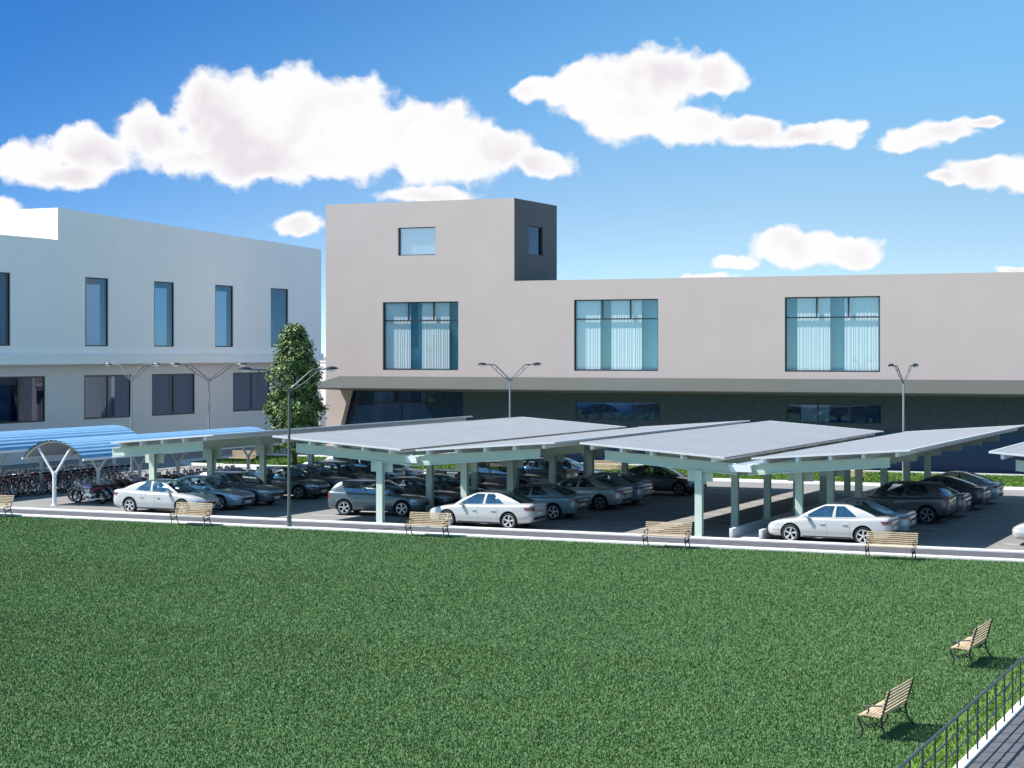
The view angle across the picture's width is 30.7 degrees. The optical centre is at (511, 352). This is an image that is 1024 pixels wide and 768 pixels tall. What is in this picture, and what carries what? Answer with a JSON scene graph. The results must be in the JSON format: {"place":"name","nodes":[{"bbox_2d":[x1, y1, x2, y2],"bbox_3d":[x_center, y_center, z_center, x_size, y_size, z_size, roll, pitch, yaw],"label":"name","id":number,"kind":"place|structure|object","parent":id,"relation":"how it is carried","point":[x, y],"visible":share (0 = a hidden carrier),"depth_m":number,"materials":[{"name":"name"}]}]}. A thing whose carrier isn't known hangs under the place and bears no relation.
{"place":"outdoors","nodes":[
{"label":"outdoors","id":0,"kind":"place"},
{"bbox_2d":[0,208,323,465],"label":"office building","id":1,"kind":"structure","parent":0,"point":[85,297],"depth_m":127.72,"materials":[{"name":"white paint"}]},
{"bbox_2d":[0,272,9,345],"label":"window","id":2,"kind":"structure","parent":1,"relation":"in","point":[3,291],"depth_m":115.61,"materials":[{"name":"blue glass"}]},
{"bbox_2d":[0,376,44,423],"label":"window","id":3,"kind":"structure","parent":1,"relation":"in","point":[22,398],"depth_m":117.17,"materials":[{"name":"black glass"}]},
{"bbox_2d":[85,277,107,345],"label":"window","id":4,"kind":"structure","parent":1,"relation":"in","point":[95,288],"depth_m":123.79,"materials":[{"name":"blue glass"}]},
{"bbox_2d":[84,374,130,419],"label":"window","id":5,"kind":"structure","parent":1,"relation":"in","point":[105,396],"depth_m":125.00,"materials":[{"name":"grey glass"}]},
{"bbox_2d":[154,281,172,346],"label":"window","id":6,"kind":"structure","parent":1,"relation":"in","point":[162,335],"depth_m":130.59,"materials":[{"name":"blue glass"}]},
{"bbox_2d":[152,373,194,415],"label":"window","id":7,"kind":"structure","parent":1,"relation":"in","point":[172,394],"depth_m":131.93,"materials":[{"name":"blue glass"}]},
{"bbox_2d":[215,285,232,346],"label":"window","id":8,"kind":"structure","parent":1,"relation":"in","point":[223,336],"depth_m":137.59,"materials":[{"name":"blue glass"}]},
{"bbox_2d":[233,372,269,411],"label":"window","id":9,"kind":"structure","parent":1,"relation":"in","point":[250,390],"depth_m":141.02,"materials":[{"name":"blue glass"}]},
{"bbox_2d":[271,288,287,346],"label":"window","id":10,"kind":"structure","parent":1,"relation":"in","point":[278,308],"depth_m":145.47,"materials":[{"name":"blue glass"}]},
{"bbox_2d":[0,515,1023,767],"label":"lawn ground","id":11,"kind":"structure","parent":0,"point":[512,722],"depth_m":43.59,"materials":[{"name":"green plant"}]},
{"bbox_2d":[0,495,13,516],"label":"park bench","id":12,"kind":"object","parent":11,"relation":"on","point":[8,506],"visible":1,"depth_m":79.52,"materials":[{"name":"brown wood"}]},
{"bbox_2d":[169,502,212,526],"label":"park bench","id":13,"kind":"object","parent":11,"relation":"on","point":[193,514],"visible":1,"depth_m":75.49,"materials":[{"name":"brown wood"}]},
{"bbox_2d":[404,511,450,537],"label":"park bench","id":14,"kind":"object","parent":11,"relation":"on","point":[445,520],"visible":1,"depth_m":70.90,"materials":[{"name":"brown wood"}]},
{"bbox_2d":[641,521,691,549],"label":"park bench","id":15,"kind":"object","parent":11,"relation":"on","point":[679,527],"visible":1,"depth_m":66.85,"materials":[{"name":"brown wood"}]},
{"bbox_2d":[856,677,915,741],"bbox_3d":[6.909,6.537,34.344,0.680,0.916,1.760,0,0,28],"label":"park bench","id":16,"kind":"object","parent":11,"relation":"on","point":[886,707],"visible":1,"depth_m":33.98,"materials":[{"name":"brown wood"}]},
{"bbox_2d":[863,530,917,560],"bbox_3d":[12.824,6.537,63.082,1.760,0.916,0.680,0,0,25],"label":"park bench","id":17,"kind":"object","parent":11,"relation":"on","point":[899,538],"visible":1,"depth_m":63.18,"materials":[{"name":"brown wood"}]},
{"bbox_2d":[948,619,994,668],"bbox_3d":[10.369,6.537,41.997,0.680,0.916,1.760,0,0,27],"label":"park bench","id":18,"kind":"object","parent":11,"relation":"on","point":[976,638],"visible":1,"depth_m":41.64,"materials":[{"name":"brown wood"}]},
{"bbox_2d":[0,466,1023,549],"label":"parking ground","id":19,"kind":"structure","parent":0,"point":[987,526],"depth_m":81.00,"materials":[{"name":"grey asphalt"}]},
{"bbox_2d":[0,474,17,497],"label":"bicycle","id":20,"kind":"object","parent":19,"relation":"on","point":[6,476],"visible":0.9,"depth_m":89.47,"materials":[{"name":"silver metal"}]},
{"bbox_2d":[0,473,19,497],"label":"bicycle","id":21,"kind":"object","parent":19,"relation":"on","point":[10,476],"visible":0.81,"depth_m":89.89,"materials":[{"name":"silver metal"}]},
{"bbox_2d":[0,473,24,496],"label":"bicycle","id":22,"kind":"object","parent":19,"relation":"on","point":[15,475],"visible":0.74,"depth_m":90.39,"materials":[{"name":"black metal"}]},
{"bbox_2d":[3,472,31,495],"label":"bicycle","id":23,"kind":"object","parent":19,"relation":"on","point":[21,475],"visible":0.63,"depth_m":90.80,"materials":[{"name":"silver metal"}]},
{"bbox_2d":[14,472,42,495],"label":"bicycle","id":24,"kind":"object","parent":19,"relation":"on","point":[33,474],"visible":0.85,"depth_m":91.20,"materials":[{"name":"black metal"}]},
{"bbox_2d":[17,471,46,494],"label":"bicycle","id":25,"kind":"object","parent":19,"relation":"on","point":[34,484],"visible":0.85,"depth_m":91.63,"materials":[{"name":"silver metal"}]},
{"bbox_2d":[26,471,51,493],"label":"bicycle","id":26,"kind":"object","parent":19,"relation":"on","point":[44,473],"visible":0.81,"depth_m":92.01,"materials":[{"name":"black metal"}]},
{"bbox_2d":[28,470,58,492],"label":"bicycle","id":27,"kind":"object","parent":19,"relation":"on","point":[48,473],"visible":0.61,"depth_m":92.50,"materials":[{"name":"black metal"}]},
{"bbox_2d":[36,470,67,492],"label":"bicycle","id":28,"kind":"object","parent":19,"relation":"on","point":[57,480],"visible":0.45,"depth_m":92.84,"materials":[{"name":"black metal"}]},
{"bbox_2d":[44,469,70,491],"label":"bicycle","id":29,"kind":"object","parent":19,"relation":"on","point":[50,477],"visible":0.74,"depth_m":93.24,"materials":[{"name":"black metal"}]},
{"bbox_2d":[51,470,76,489],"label":"bicycle","id":30,"kind":"object","parent":19,"relation":"on","point":[67,471],"visible":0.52,"depth_m":93.62,"materials":[{"name":"black metal"}]},
{"bbox_2d":[0,425,135,490],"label":"bike shelter","id":31,"kind":"object","parent":19,"relation":"on","point":[18,441],"visible":0.73,"depth_m":93.78,"materials":[{"name":"blue"}]},
{"bbox_2d":[57,468,82,489],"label":"bicycle","id":32,"kind":"object","parent":19,"relation":"on","point":[74,470],"visible":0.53,"depth_m":94.14,"materials":[{"name":"black metal"}]},
{"bbox_2d":[57,469,88,489],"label":"bicycle","id":33,"kind":"object","parent":19,"relation":"on","point":[78,470],"visible":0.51,"depth_m":94.62,"materials":[{"name":"black metal"}]},
{"bbox_2d":[63,467,92,487],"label":"bicycle","id":34,"kind":"object","parent":19,"relation":"on","point":[83,469],"visible":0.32,"depth_m":95.10,"materials":[{"name":"black metal"}]},
{"bbox_2d":[67,477,103,501],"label":"motorcycle","id":35,"kind":"object","parent":19,"relation":"on","point":[70,490],"visible":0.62,"depth_m":87.28,"materials":[{"name":"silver metal"}]},
{"bbox_2d":[70,467,101,486],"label":"bicycle","id":36,"kind":"object","parent":19,"relation":"on","point":[89,469],"visible":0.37,"depth_m":95.34,"materials":[{"name":"black metal"}]},
{"bbox_2d":[71,478,109,503],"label":"motorcycle","id":37,"kind":"object","parent":19,"relation":"on","point":[89,489],"visible":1,"depth_m":86.17,"materials":[{"name":"silver metal"}]},
{"bbox_2d":[77,476,113,500],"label":"motorcycle","id":38,"kind":"object","parent":19,"relation":"on","point":[108,489],"visible":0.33,"depth_m":87.46,"materials":[{"name":"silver metal"}]},
{"bbox_2d":[93,475,119,499],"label":"motorcycle","id":39,"kind":"object","parent":19,"relation":"on","point":[110,486],"visible":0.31,"depth_m":88.08,"materials":[{"name":"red metal"}]},
{"bbox_2d":[102,464,124,479],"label":"bicycle","id":40,"kind":"object","parent":19,"relation":"on","point":[116,466],"visible":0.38,"depth_m":97.53,"materials":[{"name":"black metal"}]},
{"bbox_2d":[102,475,127,487],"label":"motorcycle","id":41,"kind":"object","parent":19,"relation":"on","point":[120,485],"visible":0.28,"depth_m":88.82,"materials":[{"name":"silver metal"}]},
{"bbox_2d":[110,474,134,486],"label":"motorcycle","id":42,"kind":"object","parent":19,"relation":"on","point":[112,478],"visible":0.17,"depth_m":89.46,"materials":[{"name":"red metal"}]},
{"bbox_2d":[110,463,136,478],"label":"bicycle","id":43,"kind":"object","parent":19,"relation":"on","point":[128,465],"visible":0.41,"depth_m":98.32,"materials":[{"name":"black metal"}]},
{"bbox_2d":[117,473,141,486],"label":"motorcycle","id":44,"kind":"object","parent":19,"relation":"on","point":[123,480],"visible":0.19,"depth_m":90.11,"materials":[{"name":"silver metal"}]},
{"bbox_2d":[104,362,159,475],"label":"street lamp","id":45,"kind":"object","parent":19,"relation":"on","point":[155,364],"visible":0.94,"depth_m":104.78,"materials":[{"name":"grey metal"}]},
{"bbox_2d":[22,427,279,505],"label":"bike shelter","id":46,"kind":"object","parent":19,"relation":"on","point":[92,449],"visible":0.66,"depth_m":87.36,"materials":[{"name":"blue"}]},
{"bbox_2d":[114,478,218,513],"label":"sedan car","id":47,"kind":"object","parent":19,"relation":"on","point":[150,495],"visible":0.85,"depth_m":80.86,"materials":[{"name":"grey paint"}]},
{"bbox_2d":[157,475,254,509],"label":"sedan car","id":48,"kind":"object","parent":19,"relation":"on","point":[229,495],"visible":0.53,"depth_m":83.07,"materials":[{"name":"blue metal"}]},
{"bbox_2d":[171,362,246,428],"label":"street lamp","id":49,"kind":"object","parent":19,"relation":"on","point":[176,364],"visible":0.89,"depth_m":103.83,"materials":[{"name":"grey metal"}]},
{"bbox_2d":[195,471,283,505],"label":"hatchback car","id":50,"kind":"object","parent":19,"relation":"on","point":[261,490],"visible":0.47,"depth_m":85.38,"materials":[{"name":"grey metal"}]},
{"bbox_2d":[242,466,329,499],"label":"hatchback car","id":51,"kind":"object","parent":19,"relation":"on","point":[303,487],"visible":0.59,"depth_m":89.06,"materials":[{"name":"grey paint"}]},
{"bbox_2d":[111,416,472,509],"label":"carport","id":52,"kind":"object","parent":19,"relation":"on","point":[153,451],"visible":0.57,"depth_m":84.53,"materials":[{"name":"grey metal"}]},
{"bbox_2d":[273,464,357,495],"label":"sedan car","id":53,"kind":"object","parent":19,"relation":"on","point":[333,479],"visible":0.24,"depth_m":91.78,"materials":[{"name":"grey metal"}]},
{"bbox_2d":[301,460,375,487],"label":"hatchback car","id":54,"kind":"object","parent":19,"relation":"on","point":[358,473],"visible":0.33,"depth_m":93.92,"materials":[{"name":"grey paint"}]},
{"bbox_2d":[323,456,405,479],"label":"suv car","id":55,"kind":"object","parent":19,"relation":"on","point":[365,467],"visible":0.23,"depth_m":96.22,"materials":[{"name":"grey paint"}]},
{"bbox_2d":[328,479,428,516],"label":"hatchback car","id":56,"kind":"object","parent":19,"relation":"on","point":[346,497],"visible":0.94,"depth_m":79.91,"materials":[{"name":"grey metal"}]},
{"bbox_2d":[358,460,425,475],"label":"sedan car","id":57,"kind":"object","parent":19,"relation":"on","point":[409,470],"visible":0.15,"depth_m":98.18,"materials":[{"name":"grey metal"}]},
{"bbox_2d":[362,476,460,506],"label":"sedan car","id":58,"kind":"object","parent":19,"relation":"on","point":[442,497],"visible":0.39,"depth_m":82.25,"materials":[{"name":"grey paint"}]},
{"bbox_2d":[400,473,487,500],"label":"sedan car","id":59,"kind":"object","parent":19,"relation":"on","point":[442,484],"visible":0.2,"depth_m":84.84,"materials":[{"name":"grey metal"}]},
{"bbox_2d":[422,469,506,496],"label":"hatchback car","id":60,"kind":"object","parent":19,"relation":"on","point":[485,484],"visible":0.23,"depth_m":87.02,"materials":[{"name":"grey paint"}]},
{"bbox_2d":[430,490,546,527],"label":"sedan car","id":61,"kind":"object","parent":19,"relation":"on","point":[507,512],"visible":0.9,"depth_m":74.08,"materials":[{"name":"grey paint"}]},
{"bbox_2d":[457,461,548,492],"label":"suv car","id":62,"kind":"object","parent":19,"relation":"on","point":[489,474],"visible":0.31,"depth_m":91.16,"materials":[{"name":"grey paint"}]},
{"bbox_2d":[478,362,540,417],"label":"street lamp","id":63,"kind":"object","parent":19,"relation":"on","point":[536,364],"visible":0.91,"depth_m":103.72,"materials":[{"name":"grey metal"}]},
{"bbox_2d":[272,417,749,522],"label":"carport","id":64,"kind":"object","parent":19,"relation":"on","point":[467,447],"visible":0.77,"depth_m":80.06,"materials":[{"name":"grey metal"}]},
{"bbox_2d":[486,482,588,519],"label":"sedan car","id":65,"kind":"object","parent":19,"relation":"on","point":[567,502],"visible":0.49,"depth_m":78.09,"materials":[{"name":"blue paint"}]},
{"bbox_2d":[500,457,577,484],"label":"suv car","id":66,"kind":"object","parent":19,"relation":"on","point":[569,469],"visible":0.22,"depth_m":94.04,"materials":[{"name":"grey metal"}]},
{"bbox_2d":[519,457,607,479],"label":"sedan car","id":67,"kind":"object","parent":19,"relation":"on","point":[541,463],"visible":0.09,"depth_m":97.95,"materials":[{"name":"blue metal"}]},
{"bbox_2d":[532,475,632,509],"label":"sedan car","id":68,"kind":"object","parent":19,"relation":"on","point":[602,495],"visible":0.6,"depth_m":82.81,"materials":[{"name":"silver metal"}]},
{"bbox_2d":[560,472,652,505],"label":"sedan car","id":69,"kind":"object","parent":19,"relation":"on","point":[642,490],"visible":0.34,"depth_m":85.31,"materials":[{"name":"grey metal"}]},
{"bbox_2d":[212,488,1023,544],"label":"road marking","id":70,"kind":"object","parent":19,"relation":"on","point":[678,518],"visible":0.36,"depth_m":81.46,"materials":[{"name":"grey paint"}]},
{"bbox_2d":[610,465,706,495],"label":"sedan car","id":71,"kind":"object","parent":19,"relation":"on","point":[678,484],"visible":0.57,"depth_m":91.22,"materials":[{"name":"grey paint"}]},
{"bbox_2d":[735,531,758,538],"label":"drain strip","id":72,"kind":"object","parent":19,"relation":"on","point":[754,535],"visible":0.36,"depth_m":70.37,"materials":[{"name":"grey concrete"}]},
{"bbox_2d":[759,507,842,538],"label":"wall","id":73,"kind":"structure","parent":19,"relation":"on","point":[764,533],"depth_m":69.67,"materials":[{"name":"grey concrete"}]},
{"bbox_2d":[579,421,1023,536],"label":"carport","id":74,"kind":"object","parent":19,"relation":"on","point":[799,454],"visible":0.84,"depth_m":74.60,"materials":[{"name":"grey metal"}]},
{"bbox_2d":[729,487,879,537],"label":"wall","id":75,"kind":"structure","parent":19,"relation":"on","point":[741,530],"depth_m":73.35,"materials":[{"name":"grey concrete"}]},
{"bbox_2d":[768,502,898,543],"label":"sedan car","id":76,"kind":"object","parent":19,"relation":"on","point":[859,522],"visible":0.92,"depth_m":68.14,"materials":[{"name":"grey paint"}]},
{"bbox_2d":[815,497,916,532],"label":"sedan car","id":77,"kind":"object","parent":19,"relation":"on","point":[907,520],"visible":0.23,"depth_m":70.19,"materials":[{"name":"grey metal"}]},
{"bbox_2d":[842,481,955,523],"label":"suv car","id":78,"kind":"object","parent":19,"relation":"on","point":[933,502],"visible":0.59,"depth_m":76.35,"materials":[{"name":"grey paint"}]},
{"bbox_2d":[888,363,918,484],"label":"street lamp","id":79,"kind":"object","parent":19,"relation":"on","point":[915,365],"visible":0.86,"depth_m":94.57,"materials":[{"name":"grey metal"}]},
{"bbox_2d":[889,484,971,517],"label":"sedan car","id":80,"kind":"object","parent":19,"relation":"on","point":[963,501],"visible":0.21,"depth_m":78.83,"materials":[{"name":"grey metal"}]},
{"bbox_2d":[888,475,989,506],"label":"sedan car","id":81,"kind":"object","parent":19,"relation":"on","point":[980,495],"visible":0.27,"depth_m":82.82,"materials":[{"name":"grey paint"}]},
{"bbox_2d":[910,471,1003,498],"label":"sedan car","id":82,"kind":"object","parent":19,"relation":"on","point":[996,489],"visible":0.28,"depth_m":85.98,"materials":[{"name":"grey metal"}]},
{"bbox_2d":[989,442,1023,471],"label":"carport","id":83,"kind":"object","parent":19,"relation":"on","point":[1011,451],"visible":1,"depth_m":65.99,"materials":[{"name":"grey metal"}]},
{"bbox_2d":[1012,522,1023,539],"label":"sedan car","id":84,"kind":"object","parent":19,"relation":"on","point":[1018,531],"visible":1,"depth_m":67.41,"materials":[{"name":"grey paint"}]},
{"bbox_2d":[0,509,1023,558],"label":"footpath","id":85,"kind":"structure","parent":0,"point":[640,539],"depth_m":71.06,"materials":[{"name":"concrete"}]},
{"bbox_2d":[0,0,1023,356],"label":"sky","id":86,"kind":"structure","parent":0,"point":[666,138],"materials":[{"name":"blue"}]},
{"bbox_2d":[1,357,1023,483],"bbox_3d":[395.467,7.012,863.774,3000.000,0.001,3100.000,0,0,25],"label":"ground","id":87,"kind":"structure","parent":0,"point":[169,463],"depth_m":117.70,"materials":[{"name":"plant"}]},
{"bbox_2d":[239,366,338,526],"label":"street lamp","id":88,"kind":"object","parent":87,"relation":"on","point":[248,369],"visible":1,"depth_m":74.13,"materials":[{"name":"grey metal"}]},
{"bbox_2d":[320,361,325,445],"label":"boundary wall","id":89,"kind":"structure","parent":87,"relation":"on","point":[323,391],"depth_m":132.62,"materials":[{"name":"white paint"}]},
{"bbox_2d":[0,513,1023,562],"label":"kerb","id":90,"kind":"structure","parent":87,"relation":"on","point":[586,540],"depth_m":69.36,"materials":[{"name":"grey concrete"}]},
{"bbox_2d":[0,507,1023,552],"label":"kerb","id":91,"kind":"structure","parent":87,"relation":"on","point":[596,533],"depth_m":72.52,"materials":[{"name":"grey concrete"}]},
{"bbox_2d":[180,454,1023,489],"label":"kerb","id":92,"kind":"structure","parent":87,"relation":"on","point":[186,462],"depth_m":101.22,"materials":[{"name":"grey concrete"}]},
{"bbox_2d":[267,454,1023,475],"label":"kerb","id":93,"kind":"structure","parent":87,"relation":"on","point":[641,464],"depth_m":108.09,"materials":[{"name":"grey concrete"}]},
{"bbox_2d":[897,655,1023,767],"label":"railing","id":94,"kind":"object","parent":87,"relation":"on","point":[939,732],"visible":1,"depth_m":32.18,"materials":[{"name":"grey metal"}]},
{"bbox_2d":[953,696,1023,767],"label":"kerb","id":95,"kind":"structure","parent":87,"relation":"on","point":[964,762],"depth_m":33.75,"materials":[{"name":"white concrete"}]},
{"bbox_2d":[191,455,1023,486],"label":"lawn","id":96,"kind":"structure","parent":0,"point":[612,470],"depth_m":107.60,"materials":[{"name":"green plant"}]},
{"bbox_2d":[229,450,255,463],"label":"park bench","id":97,"kind":"object","parent":96,"relation":"on","point":[253,455],"visible":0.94,"depth_m":115.78,"materials":[{"name":"brown wood"}]},
{"bbox_2d":[262,323,329,463],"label":"tree","id":98,"kind":"object","parent":96,"relation":"on","point":[288,368],"visible":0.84,"depth_m":115.14,"materials":[{"name":"green plant"}]},
{"bbox_2d":[594,460,620,471],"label":"park bench","id":99,"kind":"object","parent":96,"relation":"on","point":[597,466],"visible":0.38,"depth_m":105.07,"materials":[{"name":"brown wood"}]},
{"bbox_2d":[274,454,1010,473],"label":"path","id":100,"kind":"structure","parent":0,"point":[632,463],"depth_m":110.21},
{"bbox_2d":[315,198,1023,472],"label":"office building","id":101,"kind":"structure","parent":0,"point":[431,306],"depth_m":117.80,"materials":[{"name":"grey paint"}]},
{"bbox_2d":[399,227,435,255],"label":"window","id":102,"kind":"structure","parent":101,"relation":"in","point":[420,240],"depth_m":124.24,"materials":[{"name":"blue glass"}]},
{"bbox_2d":[384,301,457,369],"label":"window","id":103,"kind":"structure","parent":101,"relation":"in","point":[417,335],"depth_m":124.33,"materials":[{"name":"blue glass"}]},
{"bbox_2d":[529,226,540,254],"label":"window","id":104,"kind":"structure","parent":101,"relation":"in","point":[534,232],"depth_m":124.24,"materials":[{"name":"blue glass"}]},
{"bbox_2d":[575,299,657,370],"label":"window","id":105,"kind":"structure","parent":101,"relation":"in","point":[613,334],"depth_m":118.23,"materials":[{"name":"blue glass"}]},
{"bbox_2d":[576,401,659,420],"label":"window","id":106,"kind":"structure","parent":101,"relation":"in","point":[598,410],"depth_m":118.42,"materials":[{"name":"blue glass"}]},
{"bbox_2d":[785,296,879,371],"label":"window","id":107,"kind":"structure","parent":101,"relation":"in","point":[823,334],"depth_m":112.76,"materials":[{"name":"blue glass"}]},
{"bbox_2d":[786,404,881,423],"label":"window","id":108,"kind":"structure","parent":101,"relation":"in","point":[795,413],"depth_m":112.57,"materials":[{"name":"blue glass"}]},
{"bbox_2d":[900,656,1023,767],"bbox_3d":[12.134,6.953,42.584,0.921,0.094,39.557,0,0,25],"label":"verge grass","id":109,"kind":"structure","parent":0,"point":[991,710],"depth_m":34.82,"materials":[{"name":"green plant"}]},
{"bbox_2d":[966,708,1023,767],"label":"paved walk","id":110,"kind":"structure","parent":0,"point":[1004,748],"depth_m":32.71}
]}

